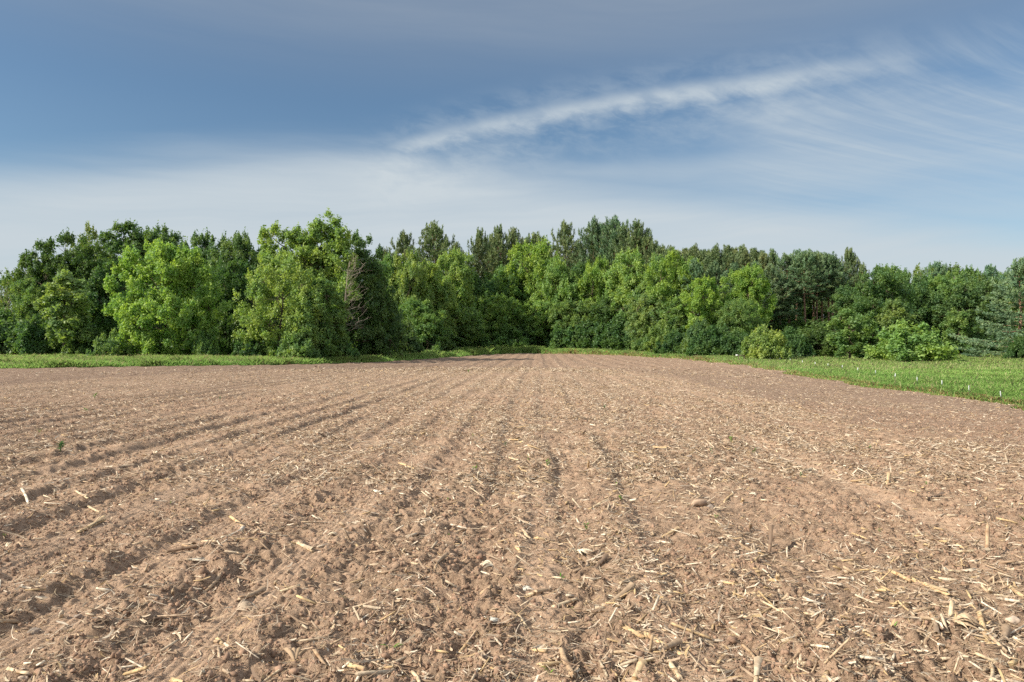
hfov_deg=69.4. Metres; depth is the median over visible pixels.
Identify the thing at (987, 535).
corn stalk
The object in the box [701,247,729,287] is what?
pine tree
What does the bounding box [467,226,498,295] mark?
pine tree
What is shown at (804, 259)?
pine tree
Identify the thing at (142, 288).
broadleaf tree
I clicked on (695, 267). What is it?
pine tree
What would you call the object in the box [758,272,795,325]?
pine tree
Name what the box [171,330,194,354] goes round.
shrub
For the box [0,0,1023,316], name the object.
sky
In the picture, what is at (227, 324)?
shrub
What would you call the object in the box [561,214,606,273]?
pine tree
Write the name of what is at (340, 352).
shrub
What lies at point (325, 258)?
broadleaf tree
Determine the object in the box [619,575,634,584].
corn stalk
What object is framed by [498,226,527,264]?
pine tree
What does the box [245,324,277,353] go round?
shrub
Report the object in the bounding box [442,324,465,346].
shrub
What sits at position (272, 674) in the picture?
corn stalk
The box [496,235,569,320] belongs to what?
broadleaf tree
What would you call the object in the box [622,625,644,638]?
corn stalk
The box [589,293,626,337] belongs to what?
broadleaf tree
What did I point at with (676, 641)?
corn stalk
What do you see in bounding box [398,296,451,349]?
broadleaf tree
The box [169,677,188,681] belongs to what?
corn stalk
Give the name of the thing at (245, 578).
corn stalk
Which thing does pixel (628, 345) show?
shrub
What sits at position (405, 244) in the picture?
pine tree
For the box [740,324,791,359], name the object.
shrub
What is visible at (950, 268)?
broadleaf tree
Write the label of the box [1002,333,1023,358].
shrub
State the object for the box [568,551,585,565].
corn stalk
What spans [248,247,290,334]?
broadleaf tree
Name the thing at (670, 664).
corn stalk
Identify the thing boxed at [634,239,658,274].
pine tree
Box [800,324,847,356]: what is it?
shrub
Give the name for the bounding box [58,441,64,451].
weed
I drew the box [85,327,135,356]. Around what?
shrub
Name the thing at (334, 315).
broadleaf tree
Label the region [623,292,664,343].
broadleaf tree
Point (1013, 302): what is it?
broadleaf tree
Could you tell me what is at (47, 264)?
broadleaf tree
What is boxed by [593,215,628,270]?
pine tree
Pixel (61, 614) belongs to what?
corn stalk
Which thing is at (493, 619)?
corn husk
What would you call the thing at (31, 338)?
shrub
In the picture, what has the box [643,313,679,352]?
shrub
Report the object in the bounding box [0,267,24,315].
broadleaf tree
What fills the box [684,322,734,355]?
shrub
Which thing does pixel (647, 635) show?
corn stalk
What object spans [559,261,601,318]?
broadleaf tree
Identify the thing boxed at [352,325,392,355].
shrub
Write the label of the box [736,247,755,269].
pine tree
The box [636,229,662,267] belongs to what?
pine tree
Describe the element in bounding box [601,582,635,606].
corn stalk
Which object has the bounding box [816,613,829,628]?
corn stalk
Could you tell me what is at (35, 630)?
field stone
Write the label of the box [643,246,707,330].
broadleaf tree
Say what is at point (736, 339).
shrub
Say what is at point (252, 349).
shrub
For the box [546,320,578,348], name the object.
shrub
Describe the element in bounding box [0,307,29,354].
shrub
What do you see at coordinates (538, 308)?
broadleaf tree
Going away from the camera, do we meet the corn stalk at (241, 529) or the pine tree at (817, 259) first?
the corn stalk at (241, 529)
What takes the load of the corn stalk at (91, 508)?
on the field at (88, 581)
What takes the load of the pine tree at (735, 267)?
on the meadow ground
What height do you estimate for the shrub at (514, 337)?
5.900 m
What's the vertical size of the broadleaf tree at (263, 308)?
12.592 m
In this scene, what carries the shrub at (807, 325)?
on the meadow ground
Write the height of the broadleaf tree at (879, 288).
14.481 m
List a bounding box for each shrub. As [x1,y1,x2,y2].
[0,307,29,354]
[10,313,62,354]
[59,322,106,354]
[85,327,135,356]
[106,335,162,354]
[151,323,163,331]
[156,325,190,354]
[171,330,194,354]
[190,328,219,355]
[211,310,244,354]
[229,337,267,355]
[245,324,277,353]
[275,323,325,358]
[319,331,359,357]
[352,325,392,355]
[392,316,424,352]
[423,326,459,350]
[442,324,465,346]
[464,322,489,347]
[490,326,529,347]
[508,314,549,346]
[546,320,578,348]
[570,317,605,348]
[593,313,632,349]
[624,324,653,349]
[631,331,654,351]
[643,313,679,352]
[652,328,685,353]
[678,316,710,354]
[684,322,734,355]
[685,314,730,328]
[717,329,749,355]
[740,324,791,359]
[767,318,804,332]
[781,326,816,356]
[789,316,836,333]
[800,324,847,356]
[862,318,960,361]
[919,318,990,354]
[979,317,1017,352]
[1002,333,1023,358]
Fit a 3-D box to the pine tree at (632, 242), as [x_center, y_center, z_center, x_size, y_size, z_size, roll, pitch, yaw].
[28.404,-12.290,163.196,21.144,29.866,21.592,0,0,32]
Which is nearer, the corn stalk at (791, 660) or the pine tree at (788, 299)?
the corn stalk at (791, 660)
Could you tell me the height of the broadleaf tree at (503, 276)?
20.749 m
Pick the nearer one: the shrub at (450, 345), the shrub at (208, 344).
the shrub at (208, 344)
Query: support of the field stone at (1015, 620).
on the field at (88, 581)
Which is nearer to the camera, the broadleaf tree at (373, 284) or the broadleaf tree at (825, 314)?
the broadleaf tree at (373, 284)
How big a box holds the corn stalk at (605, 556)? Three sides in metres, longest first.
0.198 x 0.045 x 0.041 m
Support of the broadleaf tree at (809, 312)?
on the meadow ground
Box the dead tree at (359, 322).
[331,253,371,331]
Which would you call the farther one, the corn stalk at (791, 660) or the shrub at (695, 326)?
the shrub at (695, 326)
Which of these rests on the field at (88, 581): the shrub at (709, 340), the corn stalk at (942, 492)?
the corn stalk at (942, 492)
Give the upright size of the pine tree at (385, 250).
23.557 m
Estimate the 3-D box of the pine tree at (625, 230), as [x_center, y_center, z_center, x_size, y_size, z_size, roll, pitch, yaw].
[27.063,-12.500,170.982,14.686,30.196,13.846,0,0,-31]
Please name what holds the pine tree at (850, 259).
on the meadow ground
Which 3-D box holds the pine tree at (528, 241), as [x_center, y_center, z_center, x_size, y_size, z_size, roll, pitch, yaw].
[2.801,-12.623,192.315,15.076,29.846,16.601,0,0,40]
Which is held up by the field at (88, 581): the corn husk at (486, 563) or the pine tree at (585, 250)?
the corn husk at (486, 563)
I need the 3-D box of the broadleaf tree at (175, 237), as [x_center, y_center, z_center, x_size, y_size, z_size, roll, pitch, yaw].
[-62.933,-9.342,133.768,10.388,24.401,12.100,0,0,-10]
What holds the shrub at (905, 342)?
on the meadow ground
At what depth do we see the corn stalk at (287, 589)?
4.61 m
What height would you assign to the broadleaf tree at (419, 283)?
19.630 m
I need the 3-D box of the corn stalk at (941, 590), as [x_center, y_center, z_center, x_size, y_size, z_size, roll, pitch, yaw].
[2.549,1.489,4.501,0.048,0.046,0.271,7,2,-22]
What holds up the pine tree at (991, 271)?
on the meadow ground
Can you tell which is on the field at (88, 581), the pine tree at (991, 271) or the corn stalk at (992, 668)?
the corn stalk at (992, 668)
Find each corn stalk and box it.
[0,619,20,623]
[5,666,29,674]
[20,487,29,503]
[58,610,63,617]
[75,490,89,498]
[76,515,105,532]
[87,505,100,512]
[153,650,178,653]
[163,538,236,552]
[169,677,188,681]
[177,542,195,546]
[202,573,221,592]
[221,526,244,537]
[228,515,242,525]
[235,575,253,581]
[237,586,265,600]
[262,667,283,681]
[279,583,300,591]
[296,541,315,551]
[312,649,327,667]
[347,662,367,670]
[370,462,385,475]
[411,670,420,681]
[420,501,456,513]
[429,491,455,498]
[434,552,448,569]
[456,632,476,654]
[489,609,512,614]
[517,613,531,632]
[531,648,547,652]
[533,536,546,540]
[533,588,551,593]
[537,661,562,666]
[551,597,577,607]
[559,647,575,678]
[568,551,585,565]
[595,553,608,566]
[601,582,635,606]
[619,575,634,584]
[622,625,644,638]
[631,658,646,680]
[644,631,684,655]
[657,637,682,652]
[661,526,679,536]
[667,661,682,680]
[669,622,711,639]
[715,652,725,664]
[741,643,755,657]
[753,656,761,681]
[760,599,780,611]
[767,525,772,553]
[784,649,799,667]
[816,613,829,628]
[850,477,873,481]
[886,472,890,483]
[888,568,911,582]
[911,577,950,595]
[925,491,944,498]
[928,610,940,640]
[948,598,954,616]
[957,547,989,552]
[974,651,1009,666]
[976,611,988,641]
[985,521,989,550]
[987,587,992,593]
[989,657,994,681]
[999,624,1011,644]
[1004,580,1023,597]
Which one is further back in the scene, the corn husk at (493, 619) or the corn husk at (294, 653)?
the corn husk at (493, 619)
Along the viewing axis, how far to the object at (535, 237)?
192.92 m
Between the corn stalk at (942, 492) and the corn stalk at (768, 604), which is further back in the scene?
the corn stalk at (942, 492)
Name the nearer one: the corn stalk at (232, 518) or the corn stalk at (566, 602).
the corn stalk at (566, 602)
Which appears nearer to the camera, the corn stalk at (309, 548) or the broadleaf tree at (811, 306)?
the corn stalk at (309, 548)
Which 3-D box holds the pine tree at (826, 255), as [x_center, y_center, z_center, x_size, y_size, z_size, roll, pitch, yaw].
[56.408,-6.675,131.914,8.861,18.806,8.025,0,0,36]
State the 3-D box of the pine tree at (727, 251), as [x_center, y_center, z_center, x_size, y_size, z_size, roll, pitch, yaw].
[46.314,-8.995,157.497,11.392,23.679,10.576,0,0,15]
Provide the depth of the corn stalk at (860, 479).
8.14 m
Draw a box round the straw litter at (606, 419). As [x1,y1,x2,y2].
[0,353,1023,681]
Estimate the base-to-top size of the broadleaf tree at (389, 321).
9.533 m
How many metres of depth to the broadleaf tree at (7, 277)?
155.95 m
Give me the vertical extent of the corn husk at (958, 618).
0.062 m
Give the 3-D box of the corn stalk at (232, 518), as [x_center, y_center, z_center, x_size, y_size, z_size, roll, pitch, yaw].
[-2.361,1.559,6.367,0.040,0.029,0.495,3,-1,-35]
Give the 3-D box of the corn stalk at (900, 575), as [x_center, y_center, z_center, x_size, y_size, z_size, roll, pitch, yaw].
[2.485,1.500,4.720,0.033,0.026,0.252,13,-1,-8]
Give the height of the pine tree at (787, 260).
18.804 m
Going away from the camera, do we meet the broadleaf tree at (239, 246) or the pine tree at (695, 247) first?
the broadleaf tree at (239, 246)
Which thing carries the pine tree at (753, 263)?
on the meadow ground
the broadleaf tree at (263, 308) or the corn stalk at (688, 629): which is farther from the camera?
the broadleaf tree at (263, 308)
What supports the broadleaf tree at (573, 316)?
on the meadow ground
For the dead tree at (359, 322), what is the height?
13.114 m
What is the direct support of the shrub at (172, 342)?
on the meadow ground
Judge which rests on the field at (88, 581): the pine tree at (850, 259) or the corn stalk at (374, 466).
the corn stalk at (374, 466)
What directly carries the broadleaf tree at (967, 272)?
on the meadow ground
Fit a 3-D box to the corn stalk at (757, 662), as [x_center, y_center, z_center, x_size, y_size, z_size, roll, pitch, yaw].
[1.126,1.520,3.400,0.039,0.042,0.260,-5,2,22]
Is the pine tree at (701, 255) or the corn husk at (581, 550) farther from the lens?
the pine tree at (701, 255)
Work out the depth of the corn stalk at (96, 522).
6.17 m
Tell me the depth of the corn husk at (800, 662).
3.51 m
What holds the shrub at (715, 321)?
on the meadow ground
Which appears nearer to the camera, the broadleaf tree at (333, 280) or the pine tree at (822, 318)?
the pine tree at (822, 318)
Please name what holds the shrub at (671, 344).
on the meadow ground
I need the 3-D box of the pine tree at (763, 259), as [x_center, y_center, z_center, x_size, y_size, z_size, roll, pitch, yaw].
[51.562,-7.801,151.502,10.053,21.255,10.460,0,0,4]
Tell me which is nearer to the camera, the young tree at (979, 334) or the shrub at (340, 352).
the shrub at (340, 352)
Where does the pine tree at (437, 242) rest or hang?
on the meadow ground
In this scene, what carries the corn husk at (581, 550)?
on the field at (88, 581)
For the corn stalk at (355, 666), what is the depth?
3.39 m
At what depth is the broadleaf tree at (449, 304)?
136.24 m
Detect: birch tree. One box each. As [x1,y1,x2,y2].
[66,220,110,262]
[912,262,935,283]
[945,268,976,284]
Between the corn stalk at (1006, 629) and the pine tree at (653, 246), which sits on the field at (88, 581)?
the corn stalk at (1006, 629)
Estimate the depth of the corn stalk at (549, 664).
3.47 m
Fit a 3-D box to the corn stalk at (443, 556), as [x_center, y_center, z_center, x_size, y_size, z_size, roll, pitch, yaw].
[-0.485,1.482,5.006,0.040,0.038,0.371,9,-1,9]
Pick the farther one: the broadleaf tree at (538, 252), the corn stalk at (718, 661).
the broadleaf tree at (538, 252)
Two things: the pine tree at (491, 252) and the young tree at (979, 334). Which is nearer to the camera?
the young tree at (979, 334)
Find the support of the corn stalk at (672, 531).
on the field at (88, 581)
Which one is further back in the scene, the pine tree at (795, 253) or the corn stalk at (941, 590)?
the pine tree at (795, 253)
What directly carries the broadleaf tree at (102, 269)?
on the meadow ground
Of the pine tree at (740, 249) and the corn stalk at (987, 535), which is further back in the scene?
the pine tree at (740, 249)
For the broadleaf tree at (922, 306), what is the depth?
121.83 m
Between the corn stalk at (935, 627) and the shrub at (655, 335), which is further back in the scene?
the shrub at (655, 335)
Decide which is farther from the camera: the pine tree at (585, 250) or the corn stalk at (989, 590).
the pine tree at (585, 250)
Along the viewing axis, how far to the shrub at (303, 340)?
79.12 m
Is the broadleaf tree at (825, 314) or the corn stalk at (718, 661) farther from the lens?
the broadleaf tree at (825, 314)
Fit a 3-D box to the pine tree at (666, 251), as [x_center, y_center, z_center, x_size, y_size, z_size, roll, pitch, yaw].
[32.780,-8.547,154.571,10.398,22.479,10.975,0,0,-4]
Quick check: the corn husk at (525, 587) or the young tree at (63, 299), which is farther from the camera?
the young tree at (63, 299)
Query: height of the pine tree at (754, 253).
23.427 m
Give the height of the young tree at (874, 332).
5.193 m
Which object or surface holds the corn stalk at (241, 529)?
on the field at (88, 581)
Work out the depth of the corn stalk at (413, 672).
3.38 m
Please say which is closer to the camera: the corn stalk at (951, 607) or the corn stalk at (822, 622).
the corn stalk at (822, 622)
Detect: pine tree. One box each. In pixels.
[376,231,421,280]
[379,246,390,261]
[411,219,472,294]
[449,241,468,264]
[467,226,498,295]
[471,234,504,275]
[487,224,517,275]
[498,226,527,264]
[517,237,532,273]
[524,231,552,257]
[540,219,584,274]
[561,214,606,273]
[570,241,592,267]
[589,223,607,262]
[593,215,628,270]
[595,219,670,287]
[604,222,628,268]
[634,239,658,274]
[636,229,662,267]
[641,244,677,279]
[663,247,677,266]
[667,245,680,260]
[674,248,688,262]
[674,258,711,314]
[677,246,702,275]
[692,242,706,255]
[696,250,708,276]
[697,260,730,310]
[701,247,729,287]
[703,242,729,283]
[717,263,765,313]
[721,244,739,287]
[730,246,737,262]
[731,260,789,315]
[734,244,747,267]
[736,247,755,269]
[749,247,763,261]
[758,251,777,271]
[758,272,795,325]
[762,262,798,323]
[767,248,780,269]
[768,275,803,325]
[771,252,811,323]
[781,249,807,319]
[782,248,831,321]
[793,249,838,319]
[797,251,836,321]
[806,254,852,316]
[810,251,834,322]
[811,246,865,324]
[813,251,853,320]
[857,261,869,293]
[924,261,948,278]
[949,256,1023,356]
[965,264,1006,287]
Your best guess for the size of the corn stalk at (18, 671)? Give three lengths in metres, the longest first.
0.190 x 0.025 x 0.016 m
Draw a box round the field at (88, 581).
[0,353,1023,681]
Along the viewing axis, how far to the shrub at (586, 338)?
148.16 m
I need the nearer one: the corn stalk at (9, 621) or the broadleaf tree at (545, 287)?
the corn stalk at (9, 621)
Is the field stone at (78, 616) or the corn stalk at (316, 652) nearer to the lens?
the corn stalk at (316, 652)
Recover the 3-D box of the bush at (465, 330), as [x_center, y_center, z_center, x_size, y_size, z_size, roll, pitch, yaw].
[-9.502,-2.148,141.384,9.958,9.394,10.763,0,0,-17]
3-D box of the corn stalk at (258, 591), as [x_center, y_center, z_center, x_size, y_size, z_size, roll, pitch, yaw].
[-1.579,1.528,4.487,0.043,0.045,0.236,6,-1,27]
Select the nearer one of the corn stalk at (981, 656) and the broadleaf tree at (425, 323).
the corn stalk at (981, 656)
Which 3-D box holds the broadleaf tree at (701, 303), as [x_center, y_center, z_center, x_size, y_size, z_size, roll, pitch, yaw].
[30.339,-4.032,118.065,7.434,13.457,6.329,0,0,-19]
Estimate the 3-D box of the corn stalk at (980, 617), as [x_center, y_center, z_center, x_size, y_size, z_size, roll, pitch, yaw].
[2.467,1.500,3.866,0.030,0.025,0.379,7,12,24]
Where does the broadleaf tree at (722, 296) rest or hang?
on the meadow ground
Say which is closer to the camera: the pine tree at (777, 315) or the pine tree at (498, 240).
the pine tree at (777, 315)
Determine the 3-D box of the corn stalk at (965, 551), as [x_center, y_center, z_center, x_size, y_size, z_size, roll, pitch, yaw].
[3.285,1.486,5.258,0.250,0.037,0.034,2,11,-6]
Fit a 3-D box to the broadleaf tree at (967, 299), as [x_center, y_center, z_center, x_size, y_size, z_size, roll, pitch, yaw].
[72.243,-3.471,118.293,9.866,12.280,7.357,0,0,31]
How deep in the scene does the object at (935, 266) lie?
195.26 m
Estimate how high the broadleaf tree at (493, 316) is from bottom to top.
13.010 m
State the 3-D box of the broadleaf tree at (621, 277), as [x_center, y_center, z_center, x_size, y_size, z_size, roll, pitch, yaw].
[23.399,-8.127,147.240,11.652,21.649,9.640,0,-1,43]
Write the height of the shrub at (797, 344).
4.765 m
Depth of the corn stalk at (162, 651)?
3.64 m
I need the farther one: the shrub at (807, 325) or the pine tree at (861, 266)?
the pine tree at (861, 266)
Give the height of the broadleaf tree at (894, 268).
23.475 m
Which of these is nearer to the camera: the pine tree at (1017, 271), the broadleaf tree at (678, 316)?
the pine tree at (1017, 271)
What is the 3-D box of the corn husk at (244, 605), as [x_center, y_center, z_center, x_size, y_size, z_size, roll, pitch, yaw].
[-1.536,1.536,4.302,0.126,0.048,0.109,0,0,28]
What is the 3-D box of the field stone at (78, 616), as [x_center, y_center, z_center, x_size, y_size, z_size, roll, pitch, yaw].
[-2.425,1.541,4.136,0.056,0.030,0.032,0,0,8]
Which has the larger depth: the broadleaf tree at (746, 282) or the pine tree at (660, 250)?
the pine tree at (660, 250)
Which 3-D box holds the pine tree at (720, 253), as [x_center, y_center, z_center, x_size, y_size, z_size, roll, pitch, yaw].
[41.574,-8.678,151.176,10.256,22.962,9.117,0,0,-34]
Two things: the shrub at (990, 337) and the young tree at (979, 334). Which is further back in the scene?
the shrub at (990, 337)
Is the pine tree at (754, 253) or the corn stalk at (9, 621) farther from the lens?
the pine tree at (754, 253)
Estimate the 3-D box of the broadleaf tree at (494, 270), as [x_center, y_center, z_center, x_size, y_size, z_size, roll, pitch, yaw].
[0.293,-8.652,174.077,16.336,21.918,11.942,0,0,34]
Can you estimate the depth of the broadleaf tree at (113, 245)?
126.88 m
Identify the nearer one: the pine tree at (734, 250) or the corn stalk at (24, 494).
the corn stalk at (24, 494)
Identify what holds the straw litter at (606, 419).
on the field at (88, 581)
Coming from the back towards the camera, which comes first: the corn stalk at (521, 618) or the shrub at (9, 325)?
the shrub at (9, 325)
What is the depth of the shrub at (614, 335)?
138.33 m
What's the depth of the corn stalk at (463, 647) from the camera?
3.69 m
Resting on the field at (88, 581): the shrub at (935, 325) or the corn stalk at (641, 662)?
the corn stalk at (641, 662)
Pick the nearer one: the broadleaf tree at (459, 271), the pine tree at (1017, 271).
the pine tree at (1017, 271)
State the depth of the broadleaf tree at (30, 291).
97.39 m
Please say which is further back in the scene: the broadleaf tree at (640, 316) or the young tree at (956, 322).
the broadleaf tree at (640, 316)
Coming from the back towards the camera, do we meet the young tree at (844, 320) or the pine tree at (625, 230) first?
the pine tree at (625, 230)
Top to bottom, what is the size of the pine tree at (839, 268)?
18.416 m
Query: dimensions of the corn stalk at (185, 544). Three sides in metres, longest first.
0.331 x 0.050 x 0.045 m
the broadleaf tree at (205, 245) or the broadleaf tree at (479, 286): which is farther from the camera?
the broadleaf tree at (479, 286)
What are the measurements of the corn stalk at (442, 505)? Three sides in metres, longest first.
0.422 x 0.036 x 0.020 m
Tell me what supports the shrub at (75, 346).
on the meadow ground
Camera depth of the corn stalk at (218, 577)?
4.77 m
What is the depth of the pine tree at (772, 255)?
161.31 m
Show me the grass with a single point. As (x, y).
(988, 378)
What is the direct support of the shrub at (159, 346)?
on the meadow ground
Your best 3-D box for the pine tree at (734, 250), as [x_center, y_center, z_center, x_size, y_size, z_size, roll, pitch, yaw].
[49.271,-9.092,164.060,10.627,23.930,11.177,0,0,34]
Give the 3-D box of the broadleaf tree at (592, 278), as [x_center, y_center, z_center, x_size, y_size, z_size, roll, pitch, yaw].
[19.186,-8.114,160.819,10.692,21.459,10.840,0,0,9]
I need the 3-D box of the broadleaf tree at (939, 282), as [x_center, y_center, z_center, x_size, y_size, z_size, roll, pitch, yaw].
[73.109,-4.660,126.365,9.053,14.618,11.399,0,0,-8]
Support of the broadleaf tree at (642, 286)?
on the meadow ground
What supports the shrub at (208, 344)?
on the meadow ground
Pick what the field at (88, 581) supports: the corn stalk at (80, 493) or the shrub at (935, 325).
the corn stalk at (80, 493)
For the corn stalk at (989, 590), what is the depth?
4.45 m
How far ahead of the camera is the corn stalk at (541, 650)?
3.65 m
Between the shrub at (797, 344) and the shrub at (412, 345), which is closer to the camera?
the shrub at (797, 344)
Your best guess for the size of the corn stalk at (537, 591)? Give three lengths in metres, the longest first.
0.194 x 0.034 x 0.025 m
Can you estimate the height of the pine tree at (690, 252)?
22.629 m
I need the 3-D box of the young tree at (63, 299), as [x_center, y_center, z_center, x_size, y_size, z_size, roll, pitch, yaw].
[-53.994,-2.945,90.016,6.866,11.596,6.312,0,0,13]
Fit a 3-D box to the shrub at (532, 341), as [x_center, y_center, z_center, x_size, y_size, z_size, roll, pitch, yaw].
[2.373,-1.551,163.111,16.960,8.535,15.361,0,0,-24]
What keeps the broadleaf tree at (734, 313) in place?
on the meadow ground
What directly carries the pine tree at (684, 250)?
on the meadow ground
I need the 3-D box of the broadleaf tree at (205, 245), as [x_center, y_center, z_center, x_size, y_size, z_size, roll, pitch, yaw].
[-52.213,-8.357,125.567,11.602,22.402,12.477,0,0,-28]
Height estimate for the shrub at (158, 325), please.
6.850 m
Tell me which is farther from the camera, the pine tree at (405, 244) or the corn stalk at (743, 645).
the pine tree at (405, 244)
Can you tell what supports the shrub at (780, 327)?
on the meadow ground
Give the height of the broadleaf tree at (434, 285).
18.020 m
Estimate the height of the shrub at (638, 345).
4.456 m
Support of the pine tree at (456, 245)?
on the meadow ground
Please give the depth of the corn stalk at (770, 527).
5.49 m
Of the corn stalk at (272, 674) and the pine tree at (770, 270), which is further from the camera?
the pine tree at (770, 270)
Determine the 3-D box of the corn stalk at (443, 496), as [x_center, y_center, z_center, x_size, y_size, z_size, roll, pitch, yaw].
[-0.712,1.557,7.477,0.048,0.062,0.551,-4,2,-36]
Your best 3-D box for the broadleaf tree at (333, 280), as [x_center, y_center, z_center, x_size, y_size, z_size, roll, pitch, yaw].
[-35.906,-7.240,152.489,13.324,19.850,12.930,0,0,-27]
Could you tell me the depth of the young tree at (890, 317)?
83.47 m
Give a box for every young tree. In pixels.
[33,269,94,352]
[824,307,875,357]
[852,321,881,357]
[875,298,917,343]
[939,307,977,354]
[965,321,986,353]
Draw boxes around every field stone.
[18,675,27,680]
[27,627,41,633]
[73,614,83,618]
[1005,616,1019,624]
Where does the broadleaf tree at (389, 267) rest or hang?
on the meadow ground
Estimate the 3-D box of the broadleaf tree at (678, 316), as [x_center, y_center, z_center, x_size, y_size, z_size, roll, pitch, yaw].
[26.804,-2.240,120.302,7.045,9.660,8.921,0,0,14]
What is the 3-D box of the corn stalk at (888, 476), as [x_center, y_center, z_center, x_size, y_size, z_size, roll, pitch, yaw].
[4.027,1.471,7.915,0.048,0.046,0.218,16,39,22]
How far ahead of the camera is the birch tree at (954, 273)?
139.80 m
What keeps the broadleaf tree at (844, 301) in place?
on the meadow ground
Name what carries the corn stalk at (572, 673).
on the field at (88, 581)
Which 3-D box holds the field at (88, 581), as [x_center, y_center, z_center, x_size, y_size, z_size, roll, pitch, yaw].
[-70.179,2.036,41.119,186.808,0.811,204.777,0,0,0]
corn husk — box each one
[236,599,253,611]
[282,647,306,659]
[480,560,492,567]
[484,616,500,621]
[522,585,533,590]
[570,548,591,554]
[788,659,805,665]
[952,613,980,628]
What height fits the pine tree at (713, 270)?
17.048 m
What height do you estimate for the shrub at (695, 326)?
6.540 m
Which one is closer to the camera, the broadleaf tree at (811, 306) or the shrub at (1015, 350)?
the shrub at (1015, 350)
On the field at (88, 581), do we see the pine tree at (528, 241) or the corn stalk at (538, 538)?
the corn stalk at (538, 538)
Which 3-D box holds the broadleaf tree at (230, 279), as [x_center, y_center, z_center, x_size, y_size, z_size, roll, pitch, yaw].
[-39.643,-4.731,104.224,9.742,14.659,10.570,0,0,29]
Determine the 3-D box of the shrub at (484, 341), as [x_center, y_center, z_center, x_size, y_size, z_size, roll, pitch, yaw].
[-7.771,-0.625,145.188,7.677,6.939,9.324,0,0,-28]
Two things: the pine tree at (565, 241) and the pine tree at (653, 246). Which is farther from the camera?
the pine tree at (565, 241)
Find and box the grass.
[0,344,1023,410]
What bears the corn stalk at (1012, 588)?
on the field at (88, 581)
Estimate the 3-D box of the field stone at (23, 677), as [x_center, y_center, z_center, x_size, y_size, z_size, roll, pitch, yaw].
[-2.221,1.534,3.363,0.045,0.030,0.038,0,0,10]
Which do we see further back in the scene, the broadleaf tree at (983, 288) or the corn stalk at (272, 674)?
the broadleaf tree at (983, 288)
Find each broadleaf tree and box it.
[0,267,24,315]
[0,273,22,314]
[7,227,119,338]
[10,277,50,324]
[73,254,125,337]
[78,218,169,324]
[101,238,230,355]
[137,220,189,325]
[177,227,226,329]
[202,256,262,338]
[209,227,266,317]
[231,252,327,355]
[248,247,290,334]
[256,207,362,328]
[296,277,350,356]
[316,269,347,297]
[329,229,408,355]
[351,299,404,354]
[369,251,413,304]
[388,247,434,321]
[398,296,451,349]
[416,258,453,323]
[429,284,465,341]
[435,246,476,313]
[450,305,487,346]
[463,271,498,312]
[475,292,523,339]
[481,259,534,300]
[488,261,532,321]
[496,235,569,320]
[521,299,557,344]
[528,256,582,332]
[546,298,595,335]
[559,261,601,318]
[577,254,621,316]
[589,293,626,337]
[602,246,649,321]
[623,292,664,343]
[628,252,668,322]
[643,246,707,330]
[655,298,695,336]
[677,274,722,332]
[709,290,735,323]
[713,297,769,335]
[717,261,777,332]
[776,292,827,323]
[808,296,830,321]
[819,278,871,320]
[827,282,868,333]
[850,263,917,330]
[882,262,914,283]
[895,270,950,328]
[918,272,975,319]
[930,281,998,338]
[937,261,961,277]
[950,264,979,283]
[957,271,1016,322]
[1005,259,1023,332]
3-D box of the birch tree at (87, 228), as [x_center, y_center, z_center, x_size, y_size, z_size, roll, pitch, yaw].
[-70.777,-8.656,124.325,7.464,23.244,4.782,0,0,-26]
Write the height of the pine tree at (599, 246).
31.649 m
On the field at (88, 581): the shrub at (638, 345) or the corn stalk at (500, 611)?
the corn stalk at (500, 611)
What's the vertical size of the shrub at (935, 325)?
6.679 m
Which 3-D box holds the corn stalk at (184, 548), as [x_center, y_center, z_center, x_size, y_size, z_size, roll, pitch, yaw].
[-2.327,1.530,5.542,0.523,0.027,0.036,-3,0,-32]
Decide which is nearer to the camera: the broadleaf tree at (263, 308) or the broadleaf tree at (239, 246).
the broadleaf tree at (263, 308)
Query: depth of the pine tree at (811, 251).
134.09 m
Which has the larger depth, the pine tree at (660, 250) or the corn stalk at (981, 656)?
the pine tree at (660, 250)

